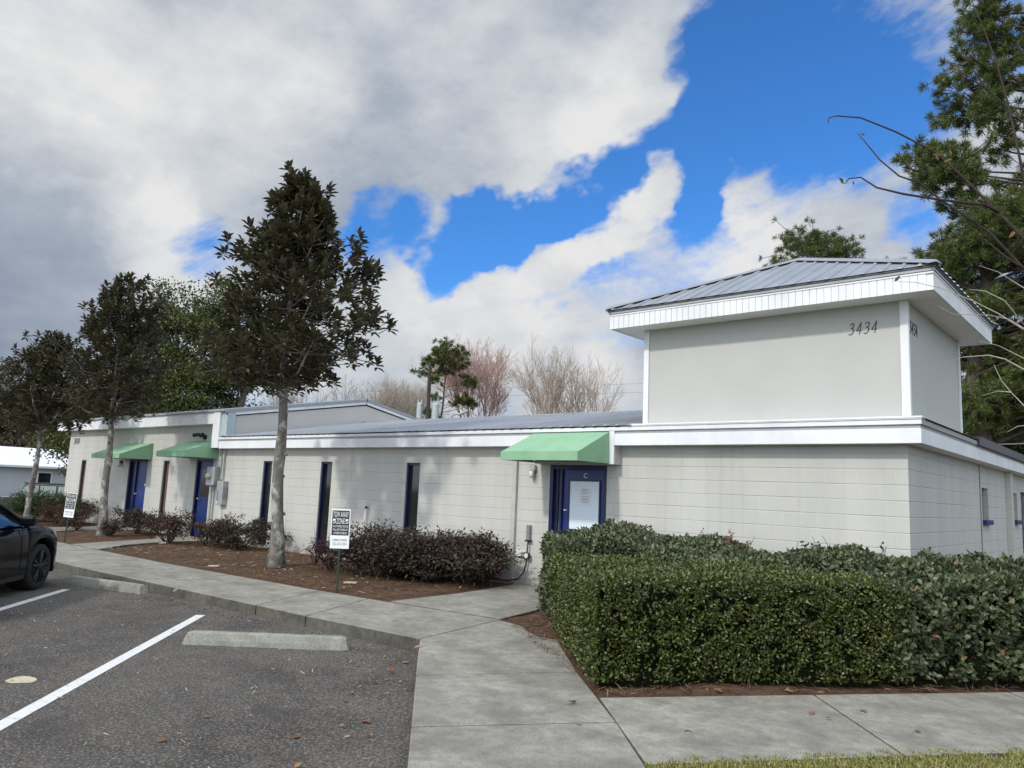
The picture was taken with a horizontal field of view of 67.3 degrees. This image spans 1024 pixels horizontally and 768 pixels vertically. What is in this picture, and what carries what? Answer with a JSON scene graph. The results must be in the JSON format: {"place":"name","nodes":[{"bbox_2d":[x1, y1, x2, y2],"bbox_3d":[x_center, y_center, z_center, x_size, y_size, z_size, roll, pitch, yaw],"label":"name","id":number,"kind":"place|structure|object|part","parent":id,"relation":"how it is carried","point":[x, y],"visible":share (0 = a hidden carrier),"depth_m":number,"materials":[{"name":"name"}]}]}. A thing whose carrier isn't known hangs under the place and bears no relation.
{"place":"outdoors","nodes":[
{"label":"outdoors","id":0,"kind":"place"},
{"bbox_2d":[16,513,97,526],"bbox_3d":[-15.435,4.771,27.157,10.400,0.086,8.200,-4,-11,40],"label":"planting bed","id":1,"kind":"object","parent":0,"point":[49,523],"visible":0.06,"depth_m":24.39,"materials":[{"name":"brown soil"}]},
{"bbox_2d":[0,485,65,516],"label":"green shrub","id":2,"kind":"object","parent":1,"relation":"on","point":[18,506],"visible":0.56,"depth_m":24.57,"materials":[{"name":"green plant"}]},
{"bbox_2d":[0,329,104,515],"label":"magnolia tree","id":3,"kind":"object","parent":1,"relation":"on","point":[44,369],"visible":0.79,"depth_m":23.25,"materials":[{"name":"green plant"}]},
{"bbox_2d":[34,499,95,525],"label":"brown shrub","id":4,"kind":"object","parent":1,"relation":"on","point":[49,512],"visible":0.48,"depth_m":23.37,"materials":[{"name":"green plant"}]},
{"bbox_2d":[38,490,108,519],"bbox_3d":[-14.214,3.985,24.853,2.219,1.066,1.969,3,-8,-4],"label":"green shrub","id":5,"kind":"object","parent":1,"relation":"on","point":[60,500],"visible":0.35,"depth_m":24.75,"materials":[{"name":"green plant"}]},
{"bbox_2d":[57,530,166,543],"bbox_3d":[-10.664,4.042,20.472,4.600,0.079,4.000,-4,-11,40],"label":"planting bed","id":6,"kind":"object","parent":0,"point":[103,538],"visible":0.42,"depth_m":19.81,"materials":[{"name":"brown wood"}]},
{"bbox_2d":[63,492,76,541],"bbox_3d":[-10.470,3.189,18.175,0.306,1.246,0.040,1,-8,10],"label":"tow away sign","id":7,"kind":"object","parent":6,"relation":"on","point":[70,504],"visible":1,"depth_m":18.20,"materials":[{"name":"white metal"}]},
{"bbox_2d":[54,501,98,530],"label":"brown shrub","id":8,"kind":"object","parent":6,"relation":"on","point":[72,523],"visible":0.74,"depth_m":21.78,"materials":[{"name":"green plant"}]},
{"bbox_2d":[96,518,127,535],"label":"purple shrub","id":9,"kind":"object","parent":6,"relation":"on","point":[112,528],"visible":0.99,"depth_m":19.94,"materials":[{"name":"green plant"}]},
{"bbox_2d":[49,271,190,535],"bbox_3d":[-10.655,0.439,20.581,3.176,7.156,3.161,-1,-9,23],"label":"magnolia tree","id":10,"kind":"object","parent":6,"relation":"on","point":[139,332],"visible":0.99,"depth_m":20.29,"materials":[{"name":"green plant"}]},
{"bbox_2d":[112,505,168,533],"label":"purple shrub","id":11,"kind":"object","parent":6,"relation":"on","point":[135,516],"visible":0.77,"depth_m":21.09,"materials":[{"name":"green plant"}]},
{"bbox_2d":[60,542,200,569],"bbox_3d":[-7.105,3.045,11.590,44.977,0.188,16.647,-1,-9,26],"label":"curb","id":12,"kind":"object","parent":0,"point":[136,557],"visible":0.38,"depth_m":15.21,"materials":[{"name":"grey concrete"}]},
{"bbox_2d":[0,569,417,767],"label":"car park","id":13,"kind":"structure","parent":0,"point":[129,710],"depth_m":6.32,"materials":[{"name":"grey asphalt"}]},
{"bbox_2d":[5,676,36,682],"bbox_3d":[-4.097,2.469,6.421,0.276,0.001,0.217,-4,-11,40],"label":"painted spot","id":14,"kind":"object","parent":13,"relation":"on","point":[23,679],"visible":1,"depth_m":6.42,"materials":[{"name":"beige paint"}]},
{"bbox_2d":[0,504,57,589],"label":"parked car","id":15,"kind":"object","parent":13,"relation":"on","point":[28,548],"visible":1,"depth_m":10.98,"materials":[{"name":"black paint"}]},
{"bbox_2d":[0,589,69,610],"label":"parking line","id":16,"kind":"object","parent":13,"relation":"on","point":[30,600],"visible":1,"depth_m":10.47,"materials":[{"name":"paint"}]},
{"bbox_2d":[0,615,204,729],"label":"parking line","id":17,"kind":"object","parent":13,"relation":"on","point":[31,708],"visible":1,"depth_m":6.55,"materials":[{"name":"paint"}]},
{"bbox_2d":[66,575,147,593],"bbox_3d":[-6.213,3.068,11.790,1.686,0.135,0.174,-1,-9,26],"label":"wheel stop","id":18,"kind":"object","parent":13,"relation":"on","point":[113,585],"visible":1,"depth_m":11.68,"materials":[{"name":"concrete"}]},
{"bbox_2d":[3,542,460,767],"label":"wood chips","id":19,"kind":"object","parent":13,"relation":"on","point":[248,620],"visible":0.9,"depth_m":12.40,"materials":[{"name":"brown wood"}]},
{"bbox_2d":[182,630,350,650],"bbox_3d":[-2.594,2.715,8.163,1.742,0.134,0.173,3,-8,-1],"label":"wheel stop","id":20,"kind":"object","parent":13,"relation":"on","point":[266,640],"visible":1,"depth_m":8.10,"materials":[{"name":"concrete"}]},
{"bbox_2d":[103,542,511,601],"bbox_3d":[-4.788,3.599,15.515,11.000,0.082,4.200,-4,-11,40],"label":"planting bed","id":21,"kind":"object","parent":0,"point":[407,585],"visible":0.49,"depth_m":13.71,"materials":[{"name":"brown soil"}]},
{"bbox_2d":[130,506,197,543],"bbox_3d":[-8.438,3.435,18.745,1.471,0.909,1.486,-4,-11,40],"label":"brown shrub","id":22,"kind":"object","parent":21,"relation":"on","point":[171,521],"visible":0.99,"depth_m":18.59,"materials":[{"name":"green plant"}]},
{"bbox_2d":[187,515,231,545],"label":"brown shrub","id":23,"kind":"object","parent":21,"relation":"on","point":[197,525],"visible":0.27,"depth_m":18.50,"materials":[{"name":"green plant"}]},
{"bbox_2d":[194,512,294,550],"bbox_3d":[-6.340,3.451,18.011,2.121,0.867,1.490,0,-8,15],"label":"purple shrub","id":24,"kind":"object","parent":21,"relation":"on","point":[230,534],"visible":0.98,"depth_m":17.91,"materials":[{"name":"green plant"}]},
{"bbox_2d":[186,159,398,567],"bbox_3d":[-4.201,-0.546,14.947,3.905,8.088,4.750,6,-9,-22],"label":"magnolia tree","id":25,"kind":"object","parent":21,"relation":"on","point":[284,243],"visible":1,"depth_m":14.75,"materials":[{"name":"green plant"}]},
{"bbox_2d":[301,527,323,564],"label":"sparse shrub","id":26,"kind":"object","parent":21,"relation":"on","point":[314,548],"visible":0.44,"depth_m":15.10,"materials":[{"name":"brown plant"}]},
{"bbox_2d":[299,535,348,570],"bbox_3d":[-3.358,3.156,14.425,1.120,0.698,1.280,-4,-11,40],"label":"sparse shrub","id":27,"kind":"object","parent":21,"relation":"on","point":[328,566],"visible":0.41,"depth_m":14.29,"materials":[{"name":"plant"}]},
{"bbox_2d":[330,509,350,592],"bbox_3d":[-2.627,2.569,11.658,0.304,1.332,0.028,2,-8,5],"label":"tow away sign","id":28,"kind":"object","parent":21,"relation":"on","point":[340,529],"visible":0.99,"depth_m":11.69,"materials":[{"name":"white metal"}]},
{"bbox_2d":[361,506,367,537],"bbox_3d":[-3.209,3.221,16.585,0.115,1.164,0.057,5,-8,-15],"label":"vent pipe","id":29,"kind":"object","parent":21,"relation":"on","point":[365,513],"visible":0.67,"depth_m":16.62,"materials":[{"name":"white plastic"}]},
{"bbox_2d":[320,518,458,584],"bbox_3d":[-2.020,2.984,13.935,3.273,1.084,2.513,-4,-11,40],"label":"purple shrub","id":30,"kind":"object","parent":21,"relation":"on","point":[370,549],"visible":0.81,"depth_m":13.33,"materials":[{"name":"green plant"}]},
{"bbox_2d":[406,532,467,577],"bbox_3d":[-1.454,3.179,14.366,0.960,0.740,0.860,-4,-11,40],"label":"air conditioner","id":31,"kind":"object","parent":21,"relation":"on","point":[434,537],"visible":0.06,"depth_m":13.97,"materials":[{"name":"metal"}]},
{"bbox_2d":[387,526,525,585],"bbox_3d":[-0.943,2.985,13.434,2.571,1.030,2.152,-4,-11,40],"label":"purple shrub","id":32,"kind":"object","parent":21,"relation":"on","point":[471,554],"visible":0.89,"depth_m":13.04,"materials":[{"name":"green plant"}]},
{"bbox_2d":[479,542,509,583],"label":"purple shrub","id":33,"kind":"object","parent":21,"relation":"on","point":[486,581],"visible":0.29,"depth_m":13.18,"materials":[{"name":"purple plant"}]},
{"bbox_2d":[57,529,1023,695],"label":"pine straw","id":34,"kind":"object","parent":21,"relation":"on","point":[292,567],"visible":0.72,"depth_m":13.37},
{"bbox_2d":[361,383,642,391],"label":"power line","id":35,"kind":"object","parent":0,"point":[480,388],"visible":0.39,"depth_m":67.82,"materials":[{"name":"grey metal"}]},
{"bbox_2d":[0,0,1023,433],"label":"sky","id":36,"kind":"structure","parent":0,"point":[513,170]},
{"bbox_2d":[48,526,1023,767],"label":"sidewalk","id":37,"kind":"structure","parent":0,"point":[492,689],"depth_m":6.09,"materials":[{"name":"concrete"}]},
{"bbox_2d":[127,550,932,767],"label":"fallen leaves","id":38,"kind":"object","parent":37,"relation":"on","point":[295,735],"visible":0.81,"depth_m":6.49,"materials":[{"name":"brown plant"}]},
{"bbox_2d":[503,611,1023,700],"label":"planting bed","id":39,"kind":"object","parent":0,"point":[755,690],"visible":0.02,"depth_m":6.77,"materials":[{"name":"brown soil"}]},
{"bbox_2d":[547,550,914,685],"bbox_3d":[2.051,2.312,8.023,3.141,1.032,2.956,3,-8,-4],"label":"clipped hedge","id":40,"kind":"object","parent":39,"relation":"on","point":[621,620],"visible":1,"depth_m":6.83,"materials":[{"name":"green plant"}]},
{"bbox_2d":[535,518,938,616],"bbox_3d":[2.387,2.403,9.560,4.853,1.308,3.050,-4,-11,40],"label":"viburnum hedge","id":41,"kind":"object","parent":39,"relation":"on","point":[625,538],"visible":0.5,"depth_m":9.30,"materials":[{"name":"green plant"}]},
{"bbox_2d":[828,0,1023,431],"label":"bare tree","id":42,"kind":"object","parent":39,"relation":"on","point":[990,206],"visible":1,"depth_m":7.42,"materials":[{"name":"brown plant"}]},
{"bbox_2d":[855,549,1023,686],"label":"viburnum hedge","id":43,"kind":"object","parent":39,"relation":"on","point":[964,623],"visible":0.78,"depth_m":7.14,"materials":[{"name":"green plant"}]},
{"bbox_2d":[644,746,1023,767],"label":"lawn grass","id":44,"kind":"structure","parent":0,"point":[968,760],"depth_m":4.89,"materials":[{"name":"green plant"}]},
{"bbox_3d":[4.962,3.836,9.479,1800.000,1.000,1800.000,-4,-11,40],"label":"ground","id":45,"kind":"structure","parent":0,"visible":0},
{"bbox_2d":[0,356,25,446],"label":"scrub tree","id":46,"kind":"object","parent":45,"relation":"on","point":[4,369],"visible":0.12,"depth_m":73.85,"materials":[{"name":"green plant"}]},
{"bbox_2d":[0,364,61,447],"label":"scrub tree","id":47,"kind":"object","parent":45,"relation":"on","point":[2,429],"visible":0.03,"depth_m":78.62,"materials":[{"name":"green plant"}]},
{"bbox_2d":[0,482,64,510],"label":"fence","id":48,"kind":"object","parent":45,"relation":"on","point":[55,487],"visible":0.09,"depth_m":38.26,"materials":[{"name":"green paint"}]},
{"bbox_3d":[-24.039,5.285,38.286,0.950,0.520,0.042,2,-8,2],"label":"window","id":49,"kind":"part","parent":48,"relation":"part of","materials":[{"name":"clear glass"}]},
{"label":"window","id":50,"kind":"part","parent":48,"relation":"part of","materials":[{"name":"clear glass"}]},
{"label":"window","id":51,"kind":"part","parent":48,"relation":"part of","materials":[{"name":"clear glass"}]},
{"bbox_2d":[0,446,67,495],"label":"white building","id":52,"kind":"structure","parent":45,"relation":"on","point":[16,465],"depth_m":63.75,"materials":[{"name":"metal"}]},
{"bbox_2d":[36,472,52,482],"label":"window","id":53,"kind":"structure","parent":52,"relation":"in","point":[42,477],"depth_m":64.11,"materials":[{"name":"black glass"}]},
{"bbox_2d":[0,383,70,448],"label":"scrub tree","id":54,"kind":"object","parent":45,"relation":"on","point":[26,439],"visible":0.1,"depth_m":72.95,"materials":[{"name":"green plant"}]},
{"bbox_2d":[21,379,104,476],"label":"oak tree","id":55,"kind":"object","parent":45,"relation":"on","point":[53,437],"visible":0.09,"depth_m":56.81,"materials":[{"name":"green plant"}]},
{"bbox_2d":[62,352,177,440],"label":"oak tree","id":56,"kind":"object","parent":45,"relation":"on","point":[98,413],"depth_m":51.19,"materials":[{"name":"green plant"}]},
{"bbox_2d":[92,276,256,416],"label":"oak tree","id":57,"kind":"object","parent":45,"relation":"on","point":[184,351],"visible":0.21,"depth_m":45.32,"materials":[{"name":"green plant"}]},
{"bbox_2d":[147,271,270,412],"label":"oak tree","id":58,"kind":"object","parent":45,"relation":"on","point":[203,316],"visible":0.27,"depth_m":44.95,"materials":[{"name":"green plant"}]},
{"bbox_2d":[259,374,415,414],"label":"bare tree","id":59,"kind":"object","parent":45,"relation":"on","point":[394,397],"visible":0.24,"depth_m":55.65,"materials":[{"name":"brown plant"}]},
{"bbox_2d":[366,372,460,418],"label":"bare tree","id":60,"kind":"object","parent":45,"relation":"on","point":[413,410],"visible":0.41,"depth_m":60.99,"materials":[{"name":"brown plant"}]},
{"bbox_2d":[416,362,438,418],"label":"utility pole","id":61,"kind":"object","parent":45,"relation":"on","point":[434,413],"visible":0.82,"depth_m":44.87,"materials":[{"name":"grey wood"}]},
{"bbox_2d":[409,335,481,417],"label":"pine tree","id":62,"kind":"object","parent":45,"relation":"on","point":[471,382],"visible":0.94,"depth_m":60.23,"materials":[{"name":"green plant"}]},
{"bbox_2d":[450,410,467,417],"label":"street lamp","id":63,"kind":"object","parent":45,"relation":"on","point":[462,412],"visible":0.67,"depth_m":40.02,"materials":[{"name":"grey metal"}]},
{"bbox_2d":[406,333,525,416],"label":"bare tree","id":64,"kind":"object","parent":45,"relation":"on","point":[475,370],"visible":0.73,"depth_m":61.69,"materials":[{"name":"brown plant"}]},
{"bbox_2d":[58,258,1023,585],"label":"office building","id":65,"kind":"structure","parent":45,"relation":"on","point":[790,404],"depth_m":12.04,"materials":[{"name":"white concrete"}]},
{"bbox_2d":[78,460,86,500],"bbox_3d":[-15.034,3.683,26.969,0.420,2.020,0.090,-4,-11,40],"label":"window","id":66,"kind":"structure","parent":65,"relation":"in","point":[84,461],"depth_m":27.10,"materials":[{"name":"black glass"}]},
{"bbox_2d":[91,443,153,458],"bbox_3d":[-12.169,2.078,24.013,2.050,0.520,0.984,-4,-11,40],"label":"awning","id":67,"kind":"object","parent":65,"relation":"attached to","point":[136,451],"visible":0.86,"depth_m":23.60,"materials":[{"name":"fabric"}]},
{"bbox_2d":[124,459,147,526],"bbox_3d":[-11.778,3.433,24.180,1.330,2.120,0.120,-4,-11,40],"label":"door","id":68,"kind":"structure","parent":65,"relation":"in","point":[137,474],"depth_m":24.29,"materials":[{"name":"blue paint"}]},
{"bbox_2d":[160,461,169,513],"bbox_3d":[-10.328,3.312,22.949,0.380,2.040,0.090,-4,-11,40],"label":"window","id":69,"kind":"structure","parent":65,"relation":"in","point":[166,467],"depth_m":23.06,"materials":[{"name":"black glass"}]},
{"bbox_2d":[156,441,218,457],"bbox_3d":[-8.981,1.784,21.310,1.630,0.505,0.964,-4,-11,40],"label":"awning","id":70,"kind":"object","parent":65,"relation":"attached to","point":[196,449],"visible":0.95,"depth_m":20.96,"materials":[{"name":"fabric"}]},
{"bbox_2d":[192,433,206,439],"bbox_3d":[-8.786,1.464,21.656,0.524,0.187,0.269,-4,-11,40],"label":"security camera","id":71,"kind":"object","parent":65,"relation":"attached to","point":[203,435],"visible":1,"depth_m":21.65,"materials":[{"name":"black plastic"}]},
{"bbox_2d":[190,459,213,537],"bbox_3d":[-8.598,3.179,21.464,0.950,2.140,0.120,-4,-11,40],"label":"door","id":72,"kind":"structure","parent":65,"relation":"in","point":[201,492],"depth_m":21.61,"materials":[{"name":"blue paint"}]},
{"bbox_2d":[205,467,219,525],"bbox_3d":[-8.190,3.210,20.804,0.420,1.930,0.304,-4,-11,40],"label":"electric meter","id":73,"kind":"object","parent":65,"relation":"attached to","point":[212,474],"visible":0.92,"depth_m":20.82,"materials":[{"name":"grey metal"}]},
{"bbox_2d":[215,481,227,518],"bbox_3d":[-7.782,3.326,20.531,0.340,1.460,0.152,-4,-11,40],"label":"switch box","id":74,"kind":"object","parent":65,"relation":"attached to","point":[221,493],"visible":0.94,"depth_m":20.51,"materials":[{"name":"grey metal"}]},
{"bbox_2d":[258,461,272,544],"bbox_3d":[-6.170,2.996,19.395,0.400,2.095,0.090,-4,-11,40],"label":"window","id":75,"kind":"structure","parent":65,"relation":"in","point":[268,464],"depth_m":19.50,"materials":[{"name":"blue glass"}]},
{"bbox_2d":[316,462,331,551],"bbox_3d":[-4.299,2.852,17.796,0.430,2.095,0.090,-4,-11,40],"label":"window","id":76,"kind":"structure","parent":65,"relation":"in","point":[323,514],"depth_m":17.87,"materials":[{"name":"black glass"}]},
{"bbox_2d":[404,463,419,530],"bbox_3d":[-2.041,2.679,15.867,0.420,2.095,0.090,-4,-11,40],"label":"window","id":77,"kind":"structure","parent":65,"relation":"in","point":[413,469],"depth_m":15.97,"materials":[{"name":"black glass"}]},
{"bbox_2d":[475,542,529,580],"bbox_3d":[-0.233,3.172,13.902,1.291,0.734,0.110,-2,-9,31],"label":"hose","id":78,"kind":"object","parent":65,"relation":"attached to","point":[526,555],"visible":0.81,"depth_m":13.61,"materials":[{"name":"black plastic"}]},
{"bbox_2d":[516,550,525,556],"bbox_3d":[0.156,3.028,13.734,0.220,0.100,0.087,-4,-11,40],"label":"outdoor socket","id":79,"kind":"object","parent":65,"relation":"attached to","point":[521,552],"visible":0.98,"depth_m":13.73,"materials":[{"name":"white plastic"}]},
{"bbox_2d":[525,525,531,541],"bbox_3d":[0.298,2.656,13.687,0.120,0.285,0.072,-4,-11,40],"label":"telephone box","id":80,"kind":"object","parent":65,"relation":"attached to","point":[528,532],"visible":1,"depth_m":13.66,"materials":[{"name":"grey plastic"}]},
{"bbox_2d":[529,465,536,477],"bbox_3d":[0.363,1.572,13.786,0.136,0.246,0.129,-4,-11,40],"label":"wall light","id":81,"kind":"object","parent":65,"relation":"attached to","point":[533,468],"visible":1,"depth_m":13.76,"materials":[{"name":"grey metal"}]},
{"bbox_2d":[500,432,608,462],"bbox_3d":[0.702,1.031,12.788,1.590,0.515,0.872,-4,-11,40],"label":"awning","id":82,"kind":"object","parent":65,"relation":"attached to","point":[588,447],"visible":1,"depth_m":12.56,"materials":[{"name":"fabric"}]},
{"bbox_2d":[548,465,606,533],"bbox_3d":[1.133,2.449,13.143,1.198,2.105,0.122,-4,-11,40],"label":"door","id":83,"kind":"structure","parent":65,"relation":"in","point":[577,498],"depth_m":13.24,"materials":[{"name":"blue paint"}]},
{"bbox_2d":[982,497,993,524],"bbox_3d":[8.383,2.176,13.674,0.195,0.645,0.620,-4,-11,40],"label":"window","id":84,"kind":"structure","parent":65,"relation":"in","point":[985,522],"depth_m":13.49,"materials":[{"name":"blue glass"}]},
{"bbox_2d":[1015,520,1021,524],"bbox_3d":[10.539,2.893,16.097,0.150,0.085,0.660,-4,-11,40],"label":"window","id":85,"kind":"structure","parent":65,"relation":"in","point":[1018,522],"depth_m":15.91,"materials":[{"name":"glass"}]},
{"bbox_2d":[1020,493,1023,553],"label":"side door","id":86,"kind":"structure","parent":65,"relation":"in","point":[1022,498],"depth_m":17.31,"materials":[{"name":"blue paint"}]},
{"bbox_2d":[500,333,622,413],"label":"bare tree","id":87,"kind":"object","parent":45,"relation":"on","point":[557,387],"visible":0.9,"depth_m":59.15,"materials":[{"name":"brown plant"}]},
{"bbox_2d":[522,367,627,414],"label":"bare tree","id":88,"kind":"object","parent":45,"relation":"on","point":[572,400],"visible":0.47,"depth_m":61.66,"materials":[{"name":"brown plant"}]},
{"bbox_2d":[758,216,866,266],"bbox_3d":[14.791,-0.397,37.611,5.668,16.044,4.146,5,-8,-19],"label":"pine tree","id":89,"kind":"object","parent":45,"relation":"on","point":[824,242],"visible":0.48,"depth_m":37.95,"materials":[{"name":"green plant"}]},
{"bbox_2d":[889,0,1023,221],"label":"pine tree","id":90,"kind":"object","parent":45,"relation":"on","point":[979,100],"visible":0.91,"depth_m":23.46,"materials":[{"name":"green plant"}]},
{"bbox_2d":[910,176,1023,443],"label":"pine tree","id":91,"kind":"object","parent":45,"relation":"on","point":[991,416],"visible":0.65,"depth_m":21.10,"materials":[{"name":"green plant"}]},
{"bbox_2d":[994,425,1023,453],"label":"understorey tree","id":92,"kind":"object","parent":45,"relation":"on","point":[1013,447],"visible":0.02,"depth_m":23.58,"materials":[{"name":"green plant"}]}
]}

